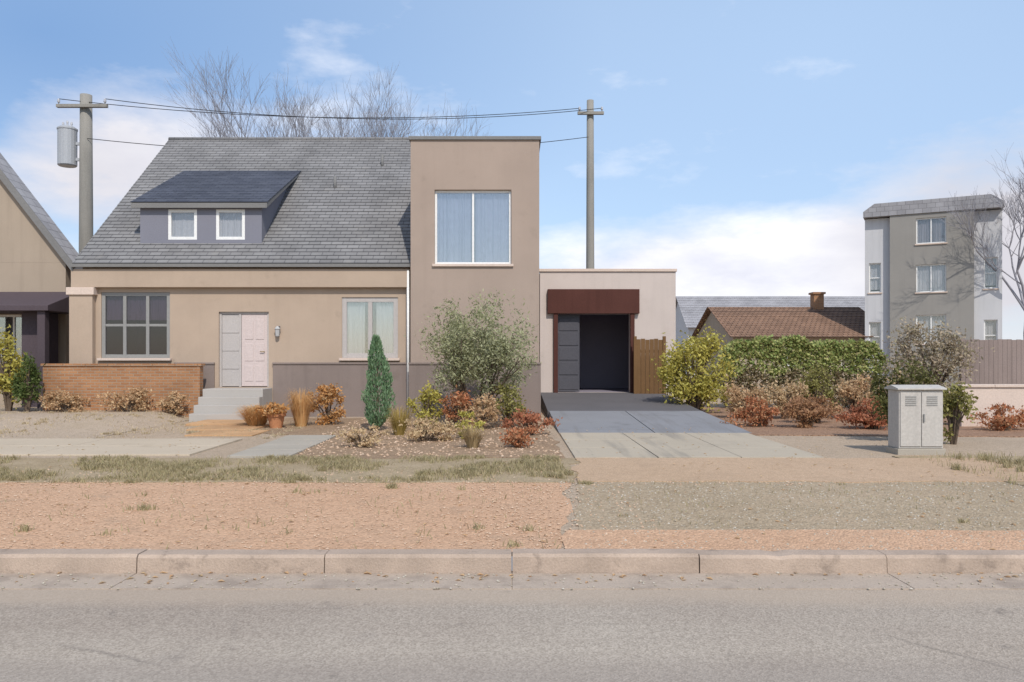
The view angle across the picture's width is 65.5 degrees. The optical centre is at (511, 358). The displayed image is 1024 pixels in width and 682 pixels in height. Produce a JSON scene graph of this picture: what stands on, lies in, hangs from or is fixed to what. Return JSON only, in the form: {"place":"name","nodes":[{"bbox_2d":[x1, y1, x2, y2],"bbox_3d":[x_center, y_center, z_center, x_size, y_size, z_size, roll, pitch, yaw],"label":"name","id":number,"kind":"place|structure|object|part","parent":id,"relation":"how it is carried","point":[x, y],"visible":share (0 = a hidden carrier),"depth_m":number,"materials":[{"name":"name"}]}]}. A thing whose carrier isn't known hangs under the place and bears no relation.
{"place":"outdoors","nodes":[
{"label":"outdoors","id":0,"kind":"place"},
{"bbox_2d":[0,153,82,408],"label":"gabled house","id":1,"kind":"structure","parent":0,"point":[38,253],"depth_m":24.00,"materials":[{"name":"beige paint"}]},
{"bbox_2d":[0,315,21,363],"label":"window","id":2,"kind":"structure","parent":1,"relation":"in","point":[15,321],"depth_m":24.19,"materials":[{"name":"white paint"}]},
{"bbox_2d":[0,438,241,455],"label":"front path","id":3,"kind":"structure","parent":0,"point":[76,446],"depth_m":14.27,"materials":[{"name":"concrete"}]},
{"bbox_2d":[0,405,315,438],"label":"front lawn","id":4,"kind":"structure","parent":0,"point":[88,427],"depth_m":18.30,"materials":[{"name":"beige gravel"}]},
{"bbox_2d":[0,324,27,410],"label":"shrub","id":5,"kind":"object","parent":4,"relation":"on","point":[6,389],"visible":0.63,"depth_m":21.11,"materials":[{"name":"yellow plant"}]},
{"bbox_2d":[8,350,45,411],"bbox_3d":[-12.707,0.593,20.866,0.880,1.656,0.623,0,0,-25],"label":"shrub","id":6,"kind":"object","parent":4,"relation":"on","point":[23,389],"visible":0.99,"depth_m":20.83,"materials":[{"name":"green plant"}]},
{"bbox_2d":[35,386,95,411],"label":"shrub","id":7,"kind":"object","parent":4,"relation":"on","point":[70,403],"visible":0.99,"depth_m":20.91,"materials":[{"name":"brown plant"}]},
{"bbox_2d":[94,386,154,411],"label":"shrub","id":8,"kind":"object","parent":4,"relation":"on","point":[138,393],"visible":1,"depth_m":20.95,"materials":[{"name":"brown plant"}]},
{"bbox_2d":[153,390,189,414],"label":"shrub","id":9,"kind":"object","parent":4,"relation":"on","point":[171,407],"visible":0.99,"depth_m":20.94,"materials":[{"name":"brown plant"}]},
{"bbox_2d":[45,420,712,432],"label":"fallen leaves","id":10,"kind":"object","parent":4,"relation":"on","point":[361,420],"visible":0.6,"depth_m":17.57,"materials":[{"name":"brown plant"}]},
{"bbox_2d":[227,435,335,457],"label":"stepping path","id":11,"kind":"structure","parent":0,"point":[290,445],"depth_m":14.14,"materials":[{"name":"grey concrete"}]},
{"bbox_2d":[0,453,580,482],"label":"dry lawn","id":12,"kind":"structure","parent":0,"point":[385,472],"depth_m":11.22,"materials":[{"name":"beige plant"}]},
{"bbox_2d":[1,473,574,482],"bbox_3d":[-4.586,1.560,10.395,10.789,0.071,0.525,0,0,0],"label":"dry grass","id":13,"kind":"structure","parent":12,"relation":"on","point":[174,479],"depth_m":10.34,"materials":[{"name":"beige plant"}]},
{"bbox_2d":[12,469,978,485],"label":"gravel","id":14,"kind":"structure","parent":12,"relation":"on","point":[456,482],"depth_m":10.22,"materials":[{"name":"beige gravel"}]},
{"bbox_2d":[283,388,319,426],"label":"ornamental grass","id":15,"kind":"object","parent":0,"point":[300,408],"depth_m":18.56,"materials":[{"name":"plant"}]},
{"bbox_2d":[452,423,489,447],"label":"ornamental grass","id":16,"kind":"object","parent":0,"point":[471,437],"depth_m":14.11,"materials":[{"name":"plant"}]},
{"bbox_2d":[0,575,1023,681],"bbox_3d":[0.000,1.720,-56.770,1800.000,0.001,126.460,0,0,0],"label":"road","id":17,"kind":"structure","parent":0,"point":[511,635],"depth_m":4.95,"materials":[{"name":"grey asphalt"}]},
{"bbox_2d":[0,549,1023,573],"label":"kerb","id":18,"kind":"structure","parent":17,"relation":"on","point":[511,561],"depth_m":6.37,"materials":[{"name":"concrete"}]},
{"bbox_2d":[0,573,1023,588],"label":"gutter","id":19,"kind":"object","parent":17,"relation":"on","point":[664,581],"visible":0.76,"depth_m":6.13,"materials":[{"name":"concrete"}]},
{"bbox_2d":[1,571,1023,589],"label":"gravel","id":20,"kind":"structure","parent":19,"relation":"on","point":[580,582],"depth_m":6.12,"materials":[{"name":"gravel"}]},
{"bbox_2d":[16,571,1018,583],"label":"fallen leaves","id":21,"kind":"object","parent":19,"relation":"on","point":[366,572],"visible":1,"depth_m":6.25,"materials":[{"name":"brown plant"}]},
{"bbox_2d":[0,0,1023,339],"label":"sky","id":22,"kind":"structure","parent":0,"point":[742,147],"materials":[{"name":"blue"}]},
{"bbox_2d":[1,377,1023,548],"bbox_3d":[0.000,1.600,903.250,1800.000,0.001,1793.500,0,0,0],"label":"ground","id":23,"kind":"structure","parent":0,"point":[843,447],"depth_m":14.87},
{"bbox_2d":[56,93,107,252],"bbox_3d":[-16.210,-4.150,30.200,2.020,11.700,0.709,0,0,0],"label":"utility pole","id":24,"kind":"object","parent":23,"relation":"on","point":[67,143],"visible":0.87,"depth_m":29.99,"materials":[{"name":"grey wood"}]},
{"bbox_2d":[87,137,586,145],"bbox_3d":[-6.399,-8.697,31.699,19.502,1.230,0.026,0,0,-10],"label":"overhead wire","id":25,"kind":"object","parent":24,"relation":"attached to","point":[163,145],"visible":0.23,"depth_m":30.36,"materials":[{"name":"black metal"}]},
{"bbox_2d":[40,364,204,416],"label":"brick wall","id":26,"kind":"structure","parent":23,"relation":"on","point":[91,380],"depth_m":21.30,"materials":[{"name":"orange brick"}]},
{"bbox_2d":[197,93,374,136],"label":"bare tree","id":27,"kind":"object","parent":23,"relation":"on","point":[221,134],"visible":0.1,"depth_m":40.36,"materials":[{"name":"grey plant"}]},
{"bbox_2d":[0,480,575,549],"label":"gravel verge","id":28,"kind":"structure","parent":23,"relation":"on","point":[384,538],"depth_m":8.06,"materials":[{"name":"beige gravel"}]},
{"bbox_2d":[4,480,559,549],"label":"dry weeds","id":29,"kind":"object","parent":28,"relation":"on","point":[143,506],"visible":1,"depth_m":8.00,"materials":[{"name":"beige plant"}]},
{"bbox_2d":[6,481,1015,549],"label":"fallen leaves","id":30,"kind":"object","parent":28,"relation":"on","point":[495,516],"visible":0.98,"depth_m":8.15,"materials":[{"name":"brown plant"}]},
{"bbox_2d":[469,482,678,548],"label":"gravel","id":31,"kind":"structure","parent":28,"relation":"on","point":[512,507],"depth_m":8.12,"materials":[{"name":"beige gravel"}]},
{"bbox_2d":[66,136,540,435],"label":"stucco house","id":32,"kind":"structure","parent":23,"relation":"on","point":[256,271],"depth_m":22.00,"materials":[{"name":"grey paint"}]},
{"bbox_2d":[97,292,171,360],"bbox_3d":[-10.400,-0.895,22.013,2.020,1.890,0.265,0,0,0],"label":"window","id":33,"kind":"structure","parent":32,"relation":"in","point":[124,306],"depth_m":22.04,"materials":[{"name":"grey paint"}]},
{"bbox_2d":[220,312,268,386],"bbox_3d":[-7.410,-0.260,22.074,1.380,2.080,0.132,0,0,0],"label":"door","id":34,"kind":"structure","parent":32,"relation":"in","point":[244,336],"depth_m":22.08,"materials":[{"name":"beige paint"}]},
{"bbox_2d":[339,297,399,360],"bbox_3d":[-3.925,-0.825,22.013,1.670,1.750,0.265,0,0,0],"label":"window","id":35,"kind":"structure","parent":32,"relation":"in","point":[353,308],"depth_m":22.12,"materials":[{"name":"white"}]},
{"bbox_2d":[432,191,512,266],"bbox_3d":[-1.060,-3.540,21.672,2.200,2.080,0.265,0,0,0],"label":"window","id":36,"kind":"structure","parent":32,"relation":"in","point":[452,208],"depth_m":21.79,"materials":[{"name":"glass"}]},
{"bbox_2d":[154,44,467,136],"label":"bare tree","id":37,"kind":"object","parent":23,"relation":"on","point":[285,107],"visible":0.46,"depth_m":40.76,"materials":[{"name":"grey plant"}]},
{"bbox_2d":[257,71,491,136],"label":"bare tree","id":38,"kind":"object","parent":23,"relation":"on","point":[374,133],"visible":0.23,"depth_m":44.09,"materials":[{"name":"grey plant"}]},
{"bbox_2d":[259,418,564,458],"bbox_3d":[-2.659,1.607,17.021,7.158,0.046,8.878,0,0,0],"label":"garden bed","id":39,"kind":"object","parent":23,"relation":"on","point":[308,429],"visible":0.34,"depth_m":14.72,"materials":[{"name":"beige gravel"}]},
{"bbox_2d":[227,403,267,425],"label":"potted plant","id":40,"kind":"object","parent":39,"relation":"on","point":[251,416],"depth_m":18.48,"materials":[{"name":"plant"}]},
{"bbox_2d":[253,402,289,427],"bbox_3d":[-5.445,1.273,18.270,0.902,0.631,0.716,0,0,9],"label":"terracotta pot","id":41,"kind":"object","parent":39,"relation":"on","point":[274,413],"visible":1,"depth_m":18.13,"materials":[{"name":"ceramic"}]},
{"bbox_2d":[306,383,345,424],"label":"shrub","id":42,"kind":"object","parent":39,"relation":"on","point":[327,395],"visible":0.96,"depth_m":19.12,"materials":[{"name":"orange plant"}]},
{"bbox_2d":[332,424,396,446],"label":"shrub","id":43,"kind":"object","parent":39,"relation":"on","point":[367,441],"visible":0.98,"depth_m":14.27,"materials":[{"name":"beige plant"}]},
{"bbox_2d":[360,334,396,430],"bbox_3d":[-2.955,0.547,17.583,0.738,2.206,0.796,0,0,26],"label":"cypress tree","id":44,"kind":"object","parent":39,"relation":"on","point":[384,380],"visible":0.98,"depth_m":17.47,"materials":[{"name":"green plant"}]},
{"bbox_2d":[386,405,412,434],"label":"ornamental grass","id":45,"kind":"object","parent":39,"relation":"on","point":[395,423],"depth_m":16.49,"materials":[{"name":"plant"}]},
{"bbox_2d":[405,380,442,426],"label":"shrub","id":46,"kind":"object","parent":39,"relation":"on","point":[426,411],"visible":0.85,"depth_m":18.39,"materials":[{"name":"green plant"}]},
{"bbox_2d":[398,416,464,441],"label":"shrub","id":47,"kind":"object","parent":39,"relation":"on","point":[422,432],"visible":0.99,"depth_m":15.36,"materials":[{"name":"beige plant"}]},
{"bbox_2d":[439,385,472,427],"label":"shrub","id":48,"kind":"object","parent":39,"relation":"on","point":[453,415],"visible":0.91,"depth_m":18.10,"materials":[{"name":"orange plant"}]},
{"bbox_2d":[455,409,484,438],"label":"shrub","id":49,"kind":"object","parent":39,"relation":"on","point":[480,423],"visible":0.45,"depth_m":15.85,"materials":[{"name":"yellow plant"}]},
{"bbox_2d":[404,288,538,421],"bbox_3d":[-0.880,-0.039,19.213,3.204,3.425,3.239,0,0,0],"label":"sage tree","id":50,"kind":"object","parent":39,"relation":"on","point":[461,358],"visible":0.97,"depth_m":18.67,"materials":[{"name":"green plant"}]},
{"bbox_2d":[449,389,503,427],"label":"shrub","id":51,"kind":"object","parent":39,"relation":"on","point":[479,405],"visible":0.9,"depth_m":17.92,"materials":[{"name":"brown plant"}]},
{"bbox_2d":[485,382,526,427],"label":"shrub","id":52,"kind":"object","parent":39,"relation":"on","point":[508,406],"visible":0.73,"depth_m":18.30,"materials":[{"name":"green plant"}]},
{"bbox_2d":[499,425,541,447],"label":"shrub","id":53,"kind":"object","parent":39,"relation":"on","point":[516,437],"visible":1,"depth_m":14.17,"materials":[{"name":"orange plant"}]},
{"bbox_2d":[496,404,562,434],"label":"shrub","id":54,"kind":"object","parent":39,"relation":"on","point":[533,418],"visible":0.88,"depth_m":16.50,"materials":[{"name":"red plant"}]},
{"bbox_2d":[0,432,1022,478],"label":"fallen leaves","id":55,"kind":"object","parent":23,"relation":"on","point":[506,461],"visible":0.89,"depth_m":12.91,"materials":[{"name":"brown plant"}]},
{"bbox_2d":[577,99,603,268],"bbox_3d":[3.300,-4.600,33.561,1.100,12.600,0.467,0,0,0],"label":"utility pole","id":56,"kind":"object","parent":23,"relation":"on","point":[590,114],"visible":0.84,"depth_m":33.46,"materials":[{"name":"grey wood"}]},
{"bbox_2d":[62,99,578,117],"bbox_3d":[-7.084,-10.008,31.639,20.175,1.008,0.026,0,0,-10],"label":"overhead wire","id":57,"kind":"object","parent":56,"relation":"attached to","point":[327,117],"visible":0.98,"depth_m":31.64,"materials":[{"name":"black metal"}]},
{"bbox_2d":[105,98,600,118],"bbox_3d":[-5.764,-9.986,31.639,19.349,1.053,0.026,0,0,-10],"label":"overhead wire","id":58,"kind":"object","parent":56,"relation":"attached to","point":[344,118],"visible":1,"depth_m":31.30,"materials":[{"name":"black metal"}]},
{"bbox_2d":[549,411,653,433],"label":"driveway ramp","id":59,"kind":"structure","parent":23,"relation":"on","point":[592,421],"depth_m":18.76,"materials":[{"name":"grey concrete"}]},
{"bbox_2d":[541,392,700,417],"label":"driveway ramp","id":60,"kind":"structure","parent":23,"relation":"on","point":[592,401],"depth_m":23.63,"materials":[{"name":"concrete"}]},
{"bbox_2d":[633,336,665,393],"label":"timber gate","id":61,"kind":"structure","parent":23,"relation":"on","point":[641,351],"depth_m":26.50,"materials":[{"name":"brown wood"}]},
{"bbox_2d":[561,529,1023,550],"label":"gravel lip","id":62,"kind":"object","parent":23,"relation":"on","point":[802,539],"visible":0.61,"depth_m":7.00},
{"bbox_2d":[571,458,1023,482],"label":"walkway","id":63,"kind":"structure","parent":23,"relation":"on","point":[731,469],"depth_m":11.26,"materials":[{"name":"beige concrete"}]},
{"bbox_2d":[573,481,1023,530],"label":"crossover","id":64,"kind":"object","parent":23,"relation":"on","point":[685,488],"visible":0.56,"depth_m":8.58,"materials":[{"name":"beige gravel"}]},
{"bbox_2d":[702,407,1023,436],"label":"planting strip","id":65,"kind":"object","parent":23,"relation":"on","point":[823,427],"visible":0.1,"depth_m":17.79,"materials":[{"name":"brown soil"}]},
{"bbox_2d":[647,319,741,411],"bbox_3d":[5.366,0.243,23.483,2.732,2.827,2.029,0,0,0],"label":"shrub","id":66,"kind":"object","parent":65,"relation":"on","point":[695,391],"visible":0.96,"depth_m":23.21,"materials":[{"name":"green plant"}]},
{"bbox_2d":[720,374,769,418],"bbox_3d":[6.197,1.021,21.263,1.335,1.270,1.149,0,0,0],"label":"shrub","id":67,"kind":"object","parent":65,"relation":"on","point":[735,395],"visible":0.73,"depth_m":21.06,"materials":[{"name":"brown plant"}]},
{"bbox_2d":[720,394,780,426],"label":"shrub","id":68,"kind":"object","parent":65,"relation":"on","point":[760,417],"visible":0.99,"depth_m":18.55,"materials":[{"name":"orange plant"}]},
{"bbox_2d":[759,379,811,418],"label":"shrub","id":69,"kind":"object","parent":65,"relation":"on","point":[780,399],"visible":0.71,"depth_m":20.91,"materials":[{"name":"beige plant"}]},
{"bbox_2d":[715,334,888,407],"bbox_3d":[9.396,0.423,25.963,5.394,2.464,1.493,0,0,0],"label":"hedge","id":70,"kind":"object","parent":65,"relation":"on","point":[798,349],"visible":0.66,"depth_m":25.45,"materials":[{"name":"green plant"}]},
{"bbox_2d":[779,396,833,427],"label":"shrub","id":71,"kind":"object","parent":65,"relation":"on","point":[808,412],"visible":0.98,"depth_m":18.20,"materials":[{"name":"orange plant"}]},
{"bbox_2d":[787,394,839,422],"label":"shrub","id":72,"kind":"object","parent":65,"relation":"on","point":[820,399],"visible":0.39,"depth_m":19.63,"materials":[{"name":"orange plant"}]},
{"bbox_2d":[796,361,838,415],"bbox_3d":[8.212,0.846,21.458,1.249,1.592,0.958,0,0,30],"label":"shrub","id":73,"kind":"object","parent":65,"relation":"on","point":[814,385],"visible":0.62,"depth_m":21.37,"materials":[{"name":"green plant"}]},
{"bbox_2d":[833,370,875,415],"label":"shrub","id":74,"kind":"object","parent":65,"relation":"on","point":[850,391],"visible":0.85,"depth_m":21.11,"materials":[{"name":"brown plant"}]},
{"bbox_2d":[827,396,887,429],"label":"shrub","id":75,"kind":"object","parent":65,"relation":"on","point":[865,419],"visible":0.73,"depth_m":17.91,"materials":[{"name":"red plant"}]},
{"bbox_2d":[869,370,908,411],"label":"shrub","id":76,"kind":"object","parent":65,"relation":"on","point":[889,382],"visible":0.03,"depth_m":21.22,"materials":[{"name":"beige plant"}]},
{"bbox_2d":[859,351,943,425],"bbox_3d":[7.756,0.738,15.419,1.902,1.785,1.075,0,0,0],"label":"shrub","id":77,"kind":"object","parent":65,"relation":"on","point":[882,399],"visible":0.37,"depth_m":15.32,"materials":[{"name":"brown plant"}]},
{"bbox_2d":[874,317,994,411],"bbox_3d":[12.142,0.191,23.100,3.123,2.962,1.552,0,0,0],"label":"shrub","id":78,"kind":"object","parent":65,"relation":"on","point":[947,348],"visible":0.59,"depth_m":22.88,"materials":[{"name":"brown plant"}]},
{"bbox_2d":[967,402,1023,430],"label":"shrub","id":79,"kind":"object","parent":65,"relation":"on","point":[1000,420],"visible":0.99,"depth_m":17.53,"materials":[{"name":"orange plant"}]},
{"bbox_2d":[884,385,946,454],"bbox_3d":[6.820,1.045,13.475,0.820,1.210,0.490,0,0,0],"label":"utility cabinet","id":80,"kind":"object","parent":23,"relation":"on","point":[915,419],"visible":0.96,"depth_m":13.26,"materials":[{"name":"grey metal"}]},
{"bbox_3d":[6.642,1.010,13.266,0.345,0.900,0.024,0,0,0],"label":"door","id":81,"kind":"part","parent":80,"relation":"part of","materials":[{"name":"paint"}]},
{"bbox_3d":[6.998,1.010,13.266,0.345,0.900,0.024,0,0,0],"label":"door","id":82,"kind":"part","parent":80,"relation":"part of","materials":[{"name":"paint"}]},
{"bbox_2d":[863,194,1003,388],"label":"townhouse","id":83,"kind":"structure","parent":23,"relation":"on","point":[922,263],"depth_m":41.76,"materials":[{"name":"white paint"}]},
{"bbox_2d":[868,263,881,293],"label":"window","id":84,"kind":"structure","parent":83,"relation":"in","point":[874,268],"depth_m":43.42,"materials":[{"name":"glass"}]},
{"bbox_2d":[869,322,880,349],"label":"window","id":85,"kind":"structure","parent":83,"relation":"in","point":[874,327],"depth_m":43.41,"materials":[{"name":"grey glass"}]},
{"bbox_2d":[916,315,945,344],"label":"window","id":86,"kind":"structure","parent":83,"relation":"in","point":[930,320],"depth_m":41.82,"materials":[{"name":"glass"}]},
{"bbox_2d":[915,217,947,244],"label":"window","id":87,"kind":"structure","parent":83,"relation":"in","point":[930,230],"depth_m":41.82,"materials":[{"name":"grey glass"}]},
{"bbox_2d":[915,264,947,293],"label":"window","id":88,"kind":"structure","parent":83,"relation":"in","point":[930,277],"depth_m":41.81,"materials":[{"name":"grey glass"}]},
{"bbox_2d":[984,320,996,339],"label":"window","id":89,"kind":"structure","parent":83,"relation":"in","point":[990,326],"depth_m":40.90,"materials":[{"name":"grey glass"}]},
{"bbox_2d":[983,257,998,289],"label":"window","id":90,"kind":"structure","parent":83,"relation":"in","point":[990,275],"depth_m":40.89,"materials":[{"name":"grey glass"}]},
{"bbox_2d":[892,450,1023,485],"bbox_3d":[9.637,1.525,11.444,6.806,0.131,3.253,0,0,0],"label":"dry grass","id":91,"kind":"structure","parent":23,"relation":"on","point":[1004,462],"depth_m":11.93,"materials":[{"name":"beige plant"}]},
{"bbox_2d":[941,382,978,444],"bbox_3d":[8.330,1.024,14.927,0.800,1.200,0.667,0,0,42],"label":"shrub","id":92,"kind":"object","parent":23,"relation":"on","point":[954,405],"visible":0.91,"depth_m":14.85,"materials":[{"name":"green plant"}]},
{"bbox_2d":[936,144,1023,339],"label":"bare tree","id":93,"kind":"object","parent":23,"relation":"on","point":[1020,258],"visible":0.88,"depth_m":39.69,"materials":[{"name":"grey plant"}]},
{"bbox_2d":[955,384,1023,425],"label":"garden wall","id":94,"kind":"structure","parent":23,"relation":"on","point":[988,395],"depth_m":18.60,"materials":[{"name":"paint"}]},
{"bbox_2d":[959,338,1023,383],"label":"board fence","id":95,"kind":"object","parent":23,"relation":"on","point":[1003,363],"visible":0.56,"depth_m":25.00,"materials":[{"name":"beige wood"}]},
{"bbox_2d":[539,269,676,397],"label":"garage","id":96,"kind":"structure","parent":0,"point":[592,322],"depth_m":27.00,"materials":[{"name":"beige paint"}]},
{"bbox_2d":[558,315,579,391],"bbox_3d":[1.926,-0.190,27.135,0.748,2.620,0.070,0,0,0],"label":"door","id":97,"kind":"structure","parent":96,"relation":"in","point":[568,325],"depth_m":27.10,"materials":[{"name":"grey metal"}]},
{"bbox_2d":[626,411,750,432],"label":"slab","id":98,"kind":"structure","parent":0,"point":[680,421],"depth_m":18.76,"materials":[{"name":"grey concrete"}]},
{"bbox_2d":[560,433,823,457],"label":"driveway","id":99,"kind":"structure","parent":0,"point":[710,445],"depth_m":14.25,"materials":[{"name":"concrete"}]},
{"bbox_2d":[676,296,864,376],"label":"distant house","id":100,"kind":"structure","parent":0,"point":[690,310],"depth_m":72.97,"materials":[{"name":"white paint"}]},
{"bbox_2d":[691,292,873,387],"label":"house","id":101,"kind":"structure","parent":0,"point":[816,320],"depth_m":46.02,"materials":[{"name":"beige paint"}]},
{"bbox_2d":[558,481,1023,549],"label":"gravel","id":102,"kind":"structure","parent":0,"point":[689,517],"depth_m":8.45,"materials":[{"name":"beige gravel"}]},
{"bbox_2d":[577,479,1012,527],"bbox_3d":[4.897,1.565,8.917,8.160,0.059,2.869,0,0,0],"label":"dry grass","id":103,"kind":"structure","parent":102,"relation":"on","point":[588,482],"depth_m":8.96,"materials":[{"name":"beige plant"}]}
]}

